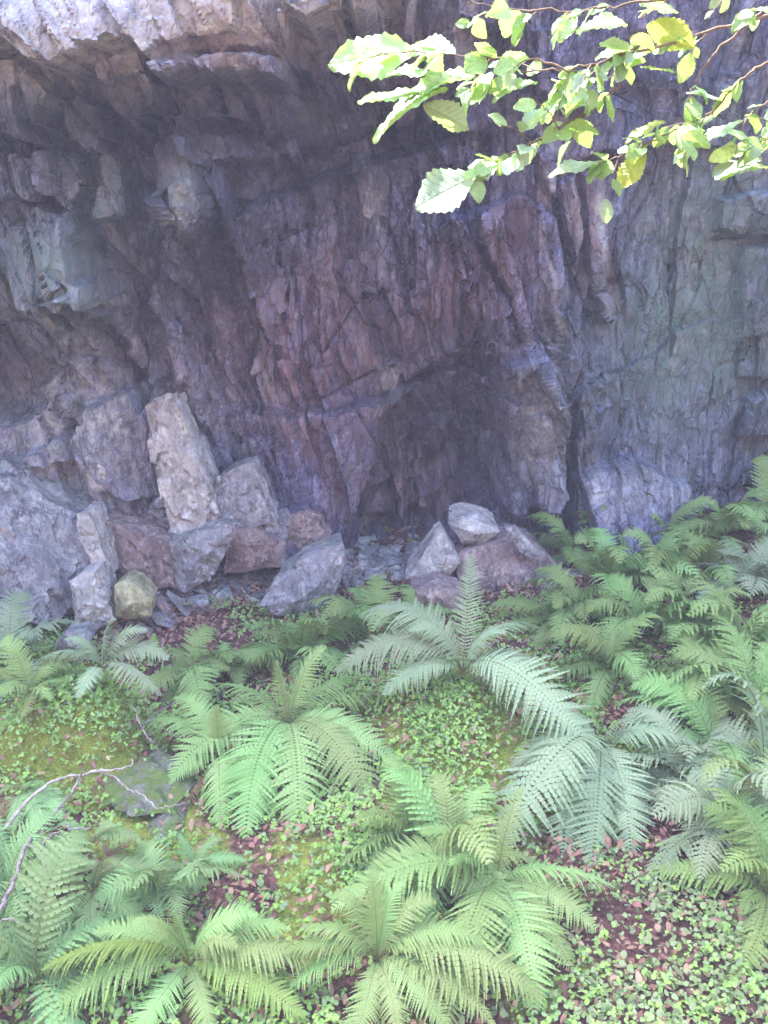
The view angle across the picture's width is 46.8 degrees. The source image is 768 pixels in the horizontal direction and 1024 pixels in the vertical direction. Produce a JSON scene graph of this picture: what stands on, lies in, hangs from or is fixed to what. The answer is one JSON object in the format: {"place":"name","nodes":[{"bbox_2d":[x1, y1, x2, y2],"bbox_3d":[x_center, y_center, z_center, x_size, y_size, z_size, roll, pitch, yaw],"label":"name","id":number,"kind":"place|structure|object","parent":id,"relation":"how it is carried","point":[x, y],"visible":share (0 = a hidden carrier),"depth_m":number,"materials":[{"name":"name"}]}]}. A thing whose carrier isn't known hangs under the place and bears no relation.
{"place":"outdoors","nodes":[
{"label":"outdoors","id":0,"kind":"place"},
{"bbox_2d":[0,0,767,576],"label":"cliff","id":1,"kind":"structure","parent":0,"point":[228,228],"depth_m":7.05,"materials":[{"name":"stone"}]},
{"bbox_2d":[86,464,106,491],"bbox_3d":[-2.294,-0.326,7.193,0.168,0.262,0.282,0,20,0],"label":"rock block","id":2,"kind":"object","parent":1,"relation":"on","point":[93,484],"visible":0.53,"depth_m":7.08,"materials":[{"name":"grey stone"}]},
{"bbox_2d":[106,507,173,588],"bbox_3d":[-1.967,0.273,7.264,0.569,0.642,0.584,0,20,0],"label":"rock wedge","id":3,"kind":"object","parent":1,"relation":"on","point":[142,542],"visible":0.61,"depth_m":7.03,"materials":[{"name":"grey stone"}]},
{"bbox_2d":[145,391,220,535],"bbox_3d":[-1.611,-0.397,7.223,0.547,1.257,0.435,-3,20,-9],"label":"rock slab","id":4,"kind":"object","parent":1,"relation":"on","point":[186,482],"visible":0.88,"depth_m":7.06,"materials":[{"name":"grey stone"}]},
{"bbox_2d":[196,435,219,481],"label":"rock slab","id":5,"kind":"object","parent":1,"relation":"on","point":[212,469],"visible":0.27,"depth_m":7.33,"materials":[{"name":"grey stone"}]},
{"bbox_2d":[146,495,290,553],"bbox_3d":[-1.400,0.055,7.623,1.222,0.610,0.529,0,20,0],"label":"rock slab","id":6,"kind":"object","parent":1,"relation":"on","point":[157,508],"visible":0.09,"depth_m":7.43,"materials":[{"name":"grey stone"}]},
{"bbox_2d":[214,455,272,527],"bbox_3d":[-1.215,-0.161,7.399,0.579,0.648,0.419,0,20,0],"label":"rock slab","id":7,"kind":"object","parent":1,"relation":"on","point":[240,493],"visible":0.74,"depth_m":7.23,"materials":[{"name":"grey stone"}]},
{"bbox_2d":[224,525,287,573],"bbox_3d":[-1.070,0.261,7.520,0.535,0.411,0.496,0,20,0],"label":"rock block","id":8,"kind":"object","parent":1,"relation":"on","point":[251,548],"visible":0.66,"depth_m":7.33,"materials":[{"name":"grey stone"}]},
{"bbox_2d":[259,466,281,535],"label":"rock slab","id":9,"kind":"object","parent":8,"relation":"on","point":[269,494],"visible":0.56,"depth_m":7.41,"materials":[{"name":"grey stone"}]},
{"bbox_2d":[286,508,331,550],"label":"rock slab","id":10,"kind":"object","parent":1,"relation":"on","point":[308,526],"visible":0.62,"depth_m":7.58,"materials":[{"name":"grey stone"}]},
{"bbox_2d":[0,499,767,1023],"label":"ground","id":11,"kind":"structure","parent":0,"point":[124,757],"depth_m":4.75,"materials":[{"name":"green plant"}]},
{"bbox_2d":[0,779,66,833],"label":"fern","id":12,"kind":"object","parent":11,"relation":"on","point":[33,804],"visible":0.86,"depth_m":4.63,"materials":[{"name":"green plant"}]},
{"bbox_2d":[0,633,69,720],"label":"fern","id":13,"kind":"object","parent":11,"relation":"on","point":[21,673],"visible":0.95,"depth_m":5.04,"materials":[{"name":"green plant"}]},
{"bbox_2d":[0,588,82,697],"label":"fern","id":14,"kind":"object","parent":11,"relation":"on","point":[12,628],"visible":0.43,"depth_m":6.03,"materials":[{"name":"green plant"}]},
{"bbox_2d":[0,455,94,624],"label":"boulder","id":15,"kind":"object","parent":11,"relation":"on","point":[44,558],"visible":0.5,"depth_m":6.63,"materials":[{"name":"grey stone"}]},
{"bbox_2d":[0,807,97,962],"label":"fern","id":16,"kind":"object","parent":11,"relation":"on","point":[11,858],"visible":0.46,"depth_m":4.07,"materials":[{"name":"green plant"}]},
{"bbox_2d":[0,768,89,912],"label":"dead branch","id":17,"kind":"object","parent":16,"relation":"on","point":[3,905],"visible":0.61,"depth_m":3.98,"materials":[{"name":"grey wood"}]},
{"bbox_2d":[0,759,186,832],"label":"dead branch","id":18,"kind":"object","parent":16,"relation":"on","point":[27,800],"visible":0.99,"depth_m":4.63,"materials":[{"name":"grey wood"}]},
{"bbox_2d":[0,829,144,1023],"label":"fern","id":19,"kind":"object","parent":11,"relation":"on","point":[11,947],"visible":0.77,"depth_m":3.66,"materials":[{"name":"green plant"}]},
{"bbox_2d":[0,917,24,925],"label":"dead branch","id":20,"kind":"object","parent":19,"relation":"on","point":[7,919],"visible":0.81,"depth_m":3.68,"materials":[{"name":"grey wood"}]},
{"bbox_2d":[55,621,95,651],"bbox_3d":[-2.176,0.889,6.253,0.245,0.154,0.269,0,20,0],"label":"stone","id":21,"kind":"object","parent":11,"relation":"on","point":[86,629],"visible":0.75,"depth_m":6.19,"materials":[{"name":"grey stone"}]},
{"bbox_2d":[24,837,150,973],"bbox_3d":[-1.230,1.661,3.998,0.565,0.314,0.823,11,23,27],"label":"fern","id":22,"kind":"object","parent":11,"relation":"on","point":[105,870],"visible":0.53,"depth_m":3.93,"materials":[{"name":"green plant"}]},
{"bbox_2d":[69,561,116,629],"bbox_3d":[-2.166,0.612,6.691,0.300,0.494,0.376,0,20,0],"label":"rock block","id":23,"kind":"object","parent":11,"relation":"on","point":[92,586],"visible":0.91,"depth_m":6.56,"materials":[{"name":"grey stone"}]},
{"bbox_2d":[76,502,118,571],"bbox_3d":[-2.186,0.203,6.846,0.224,0.553,0.401,0,20,0],"label":"rock wedge","id":24,"kind":"object","parent":23,"relation":"on","point":[96,535],"visible":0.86,"depth_m":6.71,"materials":[{"name":"grey stone"}]},
{"bbox_2d":[44,818,141,857],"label":"fern","id":25,"kind":"object","parent":11,"relation":"on","point":[114,832],"visible":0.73,"depth_m":4.28,"materials":[{"name":"green plant"}]},
{"bbox_2d":[34,617,168,698],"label":"fern","id":26,"kind":"object","parent":11,"relation":"on","point":[135,673],"visible":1,"depth_m":5.17,"materials":[{"name":"green plant"}]},
{"bbox_2d":[107,633,165,675],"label":"fern","id":27,"kind":"object","parent":11,"relation":"on","point":[153,637],"visible":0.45,"depth_m":6.32,"materials":[{"name":"green plant"}]},
{"bbox_2d":[102,748,197,815],"bbox_3d":[-1.308,1.552,5.133,0.514,0.323,0.935,0,20,0],"label":"rock slab","id":28,"kind":"object","parent":11,"relation":"on","point":[148,778],"visible":0.7,"depth_m":4.86,"materials":[{"name":"grey stone"}]},
{"bbox_2d":[149,798,187,843],"bbox_3d":[-1.138,1.645,4.690,0.187,0.116,0.391,0,20,0],"label":"stone","id":29,"kind":"object","parent":11,"relation":"on","point":[171,819],"visible":0.62,"depth_m":4.65,"materials":[{"name":"grey stone"}]},
{"bbox_2d":[95,837,248,938],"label":"fern","id":30,"kind":"object","parent":11,"relation":"on","point":[153,878],"visible":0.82,"depth_m":3.94,"materials":[{"name":"green plant"}]},
{"bbox_2d":[41,898,321,1023],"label":"fern","id":31,"kind":"object","parent":11,"relation":"on","point":[152,936],"visible":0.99,"depth_m":3.58,"materials":[{"name":"green plant"}]},
{"bbox_2d":[187,595,208,609],"bbox_3d":[-1.497,0.734,7.162,0.183,0.104,0.090,0,20,0],"label":"stone","id":32,"kind":"object","parent":11,"relation":"on","point":[196,600],"visible":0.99,"depth_m":7.14,"materials":[{"name":"grey stone"}]},
{"bbox_2d":[137,621,259,716],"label":"fern","id":33,"kind":"object","parent":11,"relation":"on","point":[193,682],"visible":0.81,"depth_m":5.89,"materials":[{"name":"green plant"}]},
{"bbox_2d":[170,517,236,592],"bbox_3d":[-1.489,0.331,7.222,0.633,0.604,0.417,0,20,0],"label":"rock slab","id":34,"kind":"object","parent":11,"relation":"on","point":[197,555],"visible":0.87,"depth_m":7.07,"materials":[{"name":"grey stone"}]},
{"bbox_2d":[163,833,246,895],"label":"fern","id":35,"kind":"object","parent":11,"relation":"on","point":[185,846],"visible":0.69,"depth_m":4.31,"materials":[{"name":"green plant"}]},
{"bbox_2d":[141,690,273,828],"bbox_3d":[-0.980,1.310,4.977,0.590,0.410,0.987,-9,22,-24],"label":"fern","id":36,"kind":"object","parent":11,"relation":"on","point":[205,716],"visible":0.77,"depth_m":5.03,"materials":[{"name":"green plant"}]},
{"bbox_2d":[132,700,187,742],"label":"dead branch","id":37,"kind":"object","parent":36,"relation":"on","point":[142,726],"visible":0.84,"depth_m":5.02,"materials":[{"name":"grey wood"}]},
{"bbox_2d":[168,642,276,690],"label":"fern","id":38,"kind":"object","parent":11,"relation":"on","point":[222,652],"visible":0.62,"depth_m":6.05,"materials":[{"name":"green plant"}]},
{"bbox_2d":[230,622,307,680],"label":"fern","id":39,"kind":"object","parent":11,"relation":"on","point":[247,666],"visible":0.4,"depth_m":6.25,"materials":[{"name":"green plant"}]},
{"bbox_2d":[167,644,395,838],"bbox_3d":[-0.567,1.195,5.061,1.298,0.590,1.378,0,20,0],"label":"fern","id":40,"kind":"object","parent":11,"relation":"on","point":[329,725],"visible":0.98,"depth_m":5.00,"materials":[{"name":"green plant"}]},
{"bbox_2d":[235,615,364,691],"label":"fern","id":41,"kind":"object","parent":11,"relation":"on","point":[300,639],"visible":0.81,"depth_m":6.17,"materials":[{"name":"green plant"}]},
{"bbox_2d":[259,533,346,615],"bbox_3d":[-0.646,0.520,7.127,0.815,0.570,0.427,-8,21,-20],"label":"rock slab","id":42,"kind":"object","parent":11,"relation":"on","point":[306,574],"visible":0.96,"depth_m":6.98,"materials":[{"name":"grey stone"}]},
{"bbox_2d":[278,612,363,675],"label":"fern","id":43,"kind":"object","parent":11,"relation":"on","point":[325,632],"visible":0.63,"depth_m":6.29,"materials":[{"name":"green plant"}]},
{"bbox_2d":[65,525,594,639],"bbox_3d":[-0.302,0.481,7.953,4.875,0.356,1.864,-5,21,-12],"label":"rubble","id":44,"kind":"object","parent":11,"relation":"on","point":[165,604],"visible":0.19,"depth_m":7.54,"materials":[{"name":"grey stone"}]},
{"bbox_2d":[155,590,162,606],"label":"stone","id":45,"kind":"object","parent":44,"relation":"on","point":[159,592],"visible":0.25,"depth_m":7.14,"materials":[{"name":"grey stone"}]},
{"bbox_2d":[191,584,202,590],"bbox_3d":[-1.610,0.618,7.443,0.189,0.067,0.124,0,20,0],"label":"slate shard","id":46,"kind":"object","parent":44,"relation":"on","point":[193,588],"visible":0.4,"depth_m":7.41,"materials":[{"name":"grey stone"}]},
{"bbox_2d":[215,568,223,581],"bbox_3d":[-1.401,0.542,7.588,0.079,0.080,0.148,0,20,0],"label":"slate shard","id":47,"kind":"object","parent":44,"relation":"on","point":[219,577],"visible":0.93,"depth_m":7.56,"materials":[{"name":"grey stone"}]},
{"bbox_2d":[231,572,238,577],"bbox_3d":[-1.312,0.572,7.660,0.131,0.088,0.166,0,20,0],"label":"slate shard","id":48,"kind":"object","parent":44,"relation":"on","point":[235,574],"visible":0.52,"depth_m":7.66,"materials":[{"name":"grey stone"}]},
{"bbox_2d":[242,571,252,578],"bbox_3d":[-1.177,0.557,7.653,0.088,0.118,0.114,0,20,0],"label":"slate shard","id":49,"kind":"object","parent":44,"relation":"on","point":[247,575],"visible":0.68,"depth_m":7.62,"materials":[{"name":"grey stone"}]},
{"bbox_2d":[356,554,368,571],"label":"stone","id":50,"kind":"object","parent":44,"relation":"on","point":[362,562],"visible":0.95,"depth_m":7.99,"materials":[{"name":"grey stone"}]},
{"bbox_2d":[381,551,399,566],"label":"stone","id":51,"kind":"object","parent":44,"relation":"on","point":[390,559],"visible":0.99,"depth_m":8.02,"materials":[{"name":"grey stone"}]},
{"bbox_2d":[343,561,352,575],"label":"stone","id":52,"kind":"object","parent":11,"relation":"on","point":[347,568],"visible":0.56,"depth_m":7.90,"materials":[{"name":"grey stone"}]},
{"bbox_2d":[352,575,363,588],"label":"stone","id":53,"kind":"object","parent":11,"relation":"on","point":[357,580],"visible":0.88,"depth_m":7.63,"materials":[{"name":"grey stone"}]},
{"bbox_2d":[303,574,428,654],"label":"fern","id":54,"kind":"object","parent":11,"relation":"on","point":[375,596],"visible":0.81,"depth_m":6.46,"materials":[{"name":"green plant"}]},
{"bbox_2d":[332,585,401,635],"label":"fern","id":55,"kind":"object","parent":11,"relation":"on","point":[356,591],"visible":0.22,"depth_m":6.89,"materials":[{"name":"green plant"}]},
{"bbox_2d":[364,567,386,580],"bbox_3d":[-0.076,0.552,7.739,0.202,0.089,0.145,0,20,0],"label":"stone","id":56,"kind":"object","parent":11,"relation":"on","point":[375,571],"visible":0.77,"depth_m":7.74,"materials":[{"name":"grey stone"}]},
{"bbox_2d":[0,526,767,1023],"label":"leaf litter","id":57,"kind":"object","parent":11,"relation":"on","point":[328,866],"visible":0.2,"depth_m":4.65,"materials":[{"name":"plant"}]},
{"bbox_2d":[114,570,156,618],"bbox_3d":[-1.871,0.626,6.691,0.285,0.315,0.325,0,20,0],"label":"stone","id":58,"kind":"object","parent":57,"relation":"on","point":[135,593],"visible":1,"depth_m":6.59,"materials":[{"name":"grey stone"}]},
{"bbox_2d":[0,585,767,1023],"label":"clover cover","id":59,"kind":"object","parent":11,"relation":"on","point":[466,683],"visible":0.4,"depth_m":4.68,"materials":[{"name":"green plant"}]},
{"bbox_2d":[388,565,404,580],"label":"stone","id":60,"kind":"object","parent":11,"relation":"on","point":[396,574],"visible":0.94,"depth_m":7.86,"materials":[{"name":"grey stone"}]},
{"bbox_2d":[281,868,543,1023],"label":"fern","id":61,"kind":"object","parent":11,"relation":"on","point":[382,923],"visible":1,"depth_m":3.59,"materials":[{"name":"green plant"}]},
{"bbox_2d":[406,540,420,552],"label":"stone","id":62,"kind":"object","parent":11,"relation":"on","point":[412,546],"visible":0.44,"depth_m":8.28,"materials":[{"name":"grey stone"}]},
{"bbox_2d":[337,753,490,899],"bbox_3d":[0.161,1.542,4.412,0.775,0.442,0.753,0,20,0],"label":"fern","id":63,"kind":"object","parent":11,"relation":"on","point":[387,842],"visible":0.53,"depth_m":4.35,"materials":[{"name":"green plant"}]},
{"bbox_2d":[382,584,451,643],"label":"fern","id":64,"kind":"object","parent":11,"relation":"on","point":[410,593],"visible":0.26,"depth_m":6.87,"materials":[{"name":"green plant"}]},
{"bbox_2d":[409,572,462,614],"bbox_3d":[0.409,0.651,7.085,0.425,0.266,0.343,0,20,0],"label":"rock slab","id":65,"kind":"object","parent":11,"relation":"on","point":[436,588],"visible":0.73,"depth_m":6.95,"materials":[{"name":"grey stone"}]},
{"bbox_2d":[365,767,542,965],"bbox_3d":[0.245,1.589,4.207,1.024,0.758,1.080,3,20,8],"label":"fern","id":66,"kind":"object","parent":11,"relation":"on","point":[460,817],"visible":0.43,"depth_m":4.18,"materials":[{"name":"green plant"}]},
{"bbox_2d":[336,553,599,755],"bbox_3d":[0.546,0.774,5.344,1.641,0.772,0.876,7,21,20],"label":"fern","id":67,"kind":"object","parent":11,"relation":"on","point":[425,628],"visible":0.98,"depth_m":5.28,"materials":[{"name":"green plant"}]},
{"bbox_2d":[330,784,614,1023],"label":"fern","id":68,"kind":"object","parent":11,"relation":"on","point":[458,861],"visible":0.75,"depth_m":3.93,"materials":[{"name":"green plant"}]},
{"bbox_2d":[454,522,556,591],"bbox_3d":[1.035,0.439,7.743,0.872,0.530,0.811,0,20,0],"label":"boulder","id":69,"kind":"object","parent":11,"relation":"on","point":[499,558],"visible":0.46,"depth_m":7.44,"materials":[{"name":"grey stone"}]},
{"bbox_2d":[405,521,459,580],"bbox_3d":[0.403,0.336,7.444,0.459,0.495,0.468,0,20,0],"label":"rock block","id":70,"kind":"object","parent":69,"relation":"on","point":[435,551],"visible":0.91,"depth_m":7.30,"materials":[{"name":"grey stone"}]},
{"bbox_2d":[448,502,499,543],"bbox_3d":[0.762,0.104,7.618,0.435,0.275,0.366,0,20,0],"label":"rock slab","id":71,"kind":"object","parent":69,"relation":"on","point":[469,523],"visible":1,"depth_m":7.51,"materials":[{"name":"grey stone"}]},
{"bbox_2d":[505,524,540,558],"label":"rock slab","id":72,"kind":"object","parent":69,"relation":"on","point":[525,545],"visible":1,"depth_m":7.28,"materials":[{"name":"grey stone"}]},
{"bbox_2d":[255,733,767,1023],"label":"round leaf cover","id":73,"kind":"object","parent":11,"relation":"on","point":[656,903],"visible":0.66,"depth_m":3.85,"materials":[{"name":"green plant"}]},
{"bbox_2d":[491,584,582,649],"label":"fern","id":74,"kind":"object","parent":11,"relation":"on","point":[541,635],"visible":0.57,"depth_m":6.71,"materials":[{"name":"green plant"}]},
{"bbox_2d":[536,565,559,595],"bbox_3d":[1.355,0.603,7.319,0.228,0.291,0.282,0,20,0],"label":"stone","id":75,"kind":"object","parent":11,"relation":"on","point":[540,587],"visible":0.23,"depth_m":7.22,"materials":[{"name":"grey stone"}]},
{"bbox_2d":[328,0,767,223],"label":"broadleaf tree","id":76,"kind":"object","parent":11,"relation":"on","point":[375,56],"visible":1,"depth_m":1.40,"materials":[{"name":"green plant"}]},
{"bbox_2d":[527,511,598,574],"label":"fern","id":77,"kind":"object","parent":11,"relation":"on","point":[569,547],"visible":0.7,"depth_m":7.78,"materials":[{"name":"green plant"}]},
{"bbox_2d":[520,561,620,645],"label":"fern","id":78,"kind":"object","parent":11,"relation":"on","point":[572,605],"visible":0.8,"depth_m":6.59,"materials":[{"name":"green plant"}]},
{"bbox_2d":[490,708,695,865],"bbox_3d":[1.111,1.445,4.800,0.904,0.414,1.258,11,23,28],"label":"fern","id":79,"kind":"object","parent":11,"relation":"on","point":[624,798],"visible":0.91,"depth_m":4.68,"materials":[{"name":"green plant"}]},
{"bbox_2d":[546,610,667,714],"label":"fern","id":80,"kind":"object","parent":11,"relation":"on","point":[598,646],"visible":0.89,"depth_m":5.89,"materials":[{"name":"green plant"}]},
{"bbox_2d":[567,505,647,554],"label":"fern","id":81,"kind":"object","parent":11,"relation":"on","point":[582,513],"visible":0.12,"depth_m":7.98,"materials":[{"name":"green plant"}]},
{"bbox_2d":[568,527,699,605],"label":"fern","id":82,"kind":"object","parent":11,"relation":"on","point":[610,559],"visible":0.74,"depth_m":7.02,"materials":[{"name":"green plant"}]},
{"bbox_2d":[575,568,724,656],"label":"fern","id":83,"kind":"object","parent":11,"relation":"on","point":[655,607],"visible":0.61,"depth_m":6.35,"materials":[{"name":"green plant"}]},
{"bbox_2d":[598,525,716,603],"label":"fern","id":84,"kind":"object","parent":11,"relation":"on","point":[658,550],"visible":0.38,"depth_m":6.98,"materials":[{"name":"green plant"}]},
{"bbox_2d":[604,701,734,831],"bbox_3d":[1.635,1.449,4.906,0.889,0.537,0.706,13,24,32],"label":"fern","id":85,"kind":"object","parent":11,"relation":"on","point":[695,750],"visible":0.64,"depth_m":4.98,"materials":[{"name":"green plant"}]},
{"bbox_2d":[618,564,751,653],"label":"fern","id":86,"kind":"object","parent":11,"relation":"on","point":[698,618],"visible":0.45,"depth_m":6.23,"materials":[{"name":"green plant"}]},
{"bbox_2d":[651,493,721,552],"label":"fern","id":87,"kind":"object","parent":11,"relation":"on","point":[685,510],"visible":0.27,"depth_m":7.87,"materials":[{"name":"green plant"}]},
{"bbox_2d":[615,670,766,784],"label":"fern","id":88,"kind":"object","parent":11,"relation":"on","point":[691,708],"visible":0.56,"depth_m":5.27,"materials":[{"name":"green plant"}]},
{"bbox_2d":[633,756,767,893],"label":"fern","id":89,"kind":"object","parent":11,"relation":"on","point":[679,800],"visible":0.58,"depth_m":4.32,"materials":[{"name":"green plant"}]},
{"bbox_2d":[642,611,767,723],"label":"fern","id":90,"kind":"object","parent":11,"relation":"on","point":[760,684],"visible":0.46,"depth_m":5.55,"materials":[{"name":"green plant"}]},
{"bbox_2d":[648,622,767,726],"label":"fern","id":91,"kind":"object","parent":11,"relation":"on","point":[695,675],"visible":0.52,"depth_m":5.66,"materials":[{"name":"green plant"}]},
{"bbox_2d":[648,521,767,597],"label":"fern","id":92,"kind":"object","parent":11,"relation":"on","point":[708,556],"visible":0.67,"depth_m":6.92,"materials":[{"name":"green plant"}]},
{"bbox_2d":[649,787,767,980],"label":"fern","id":93,"kind":"object","parent":11,"relation":"on","point":[755,856],"visible":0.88,"depth_m":4.13,"materials":[{"name":"green plant"}]},
{"bbox_2d":[657,747,767,886],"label":"fern","id":94,"kind":"object","parent":11,"relation":"on","point":[743,766],"visible":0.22,"depth_m":4.44,"materials":[{"name":"green plant"}]},
{"bbox_2d":[665,578,767,690],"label":"fern","id":95,"kind":"object","parent":11,"relation":"on","point":[757,624],"visible":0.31,"depth_m":5.92,"materials":[{"name":"green plant"}]},
{"bbox_2d":[675,483,767,560],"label":"fern","id":96,"kind":"object","parent":11,"relation":"on","point":[731,515],"visible":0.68,"depth_m":7.76,"materials":[{"name":"green plant"}]},
{"bbox_2d":[678,668,767,835],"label":"fern","id":97,"kind":"object","parent":11,"relation":"on","point":[721,733],"visible":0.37,"depth_m":5.09,"materials":[{"name":"green plant"}]},
{"bbox_2d":[686,535,767,604],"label":"fern","id":98,"kind":"object","parent":11,"relation":"on","point":[749,579],"visible":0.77,"depth_m":6.79,"materials":[{"name":"green plant"}]},
{"bbox_2d":[709,454,767,550],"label":"fern","id":99,"kind":"object","parent":11,"relation":"on","point":[761,512],"visible":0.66,"depth_m":8.04,"materials":[{"name":"green plant"}]}
]}

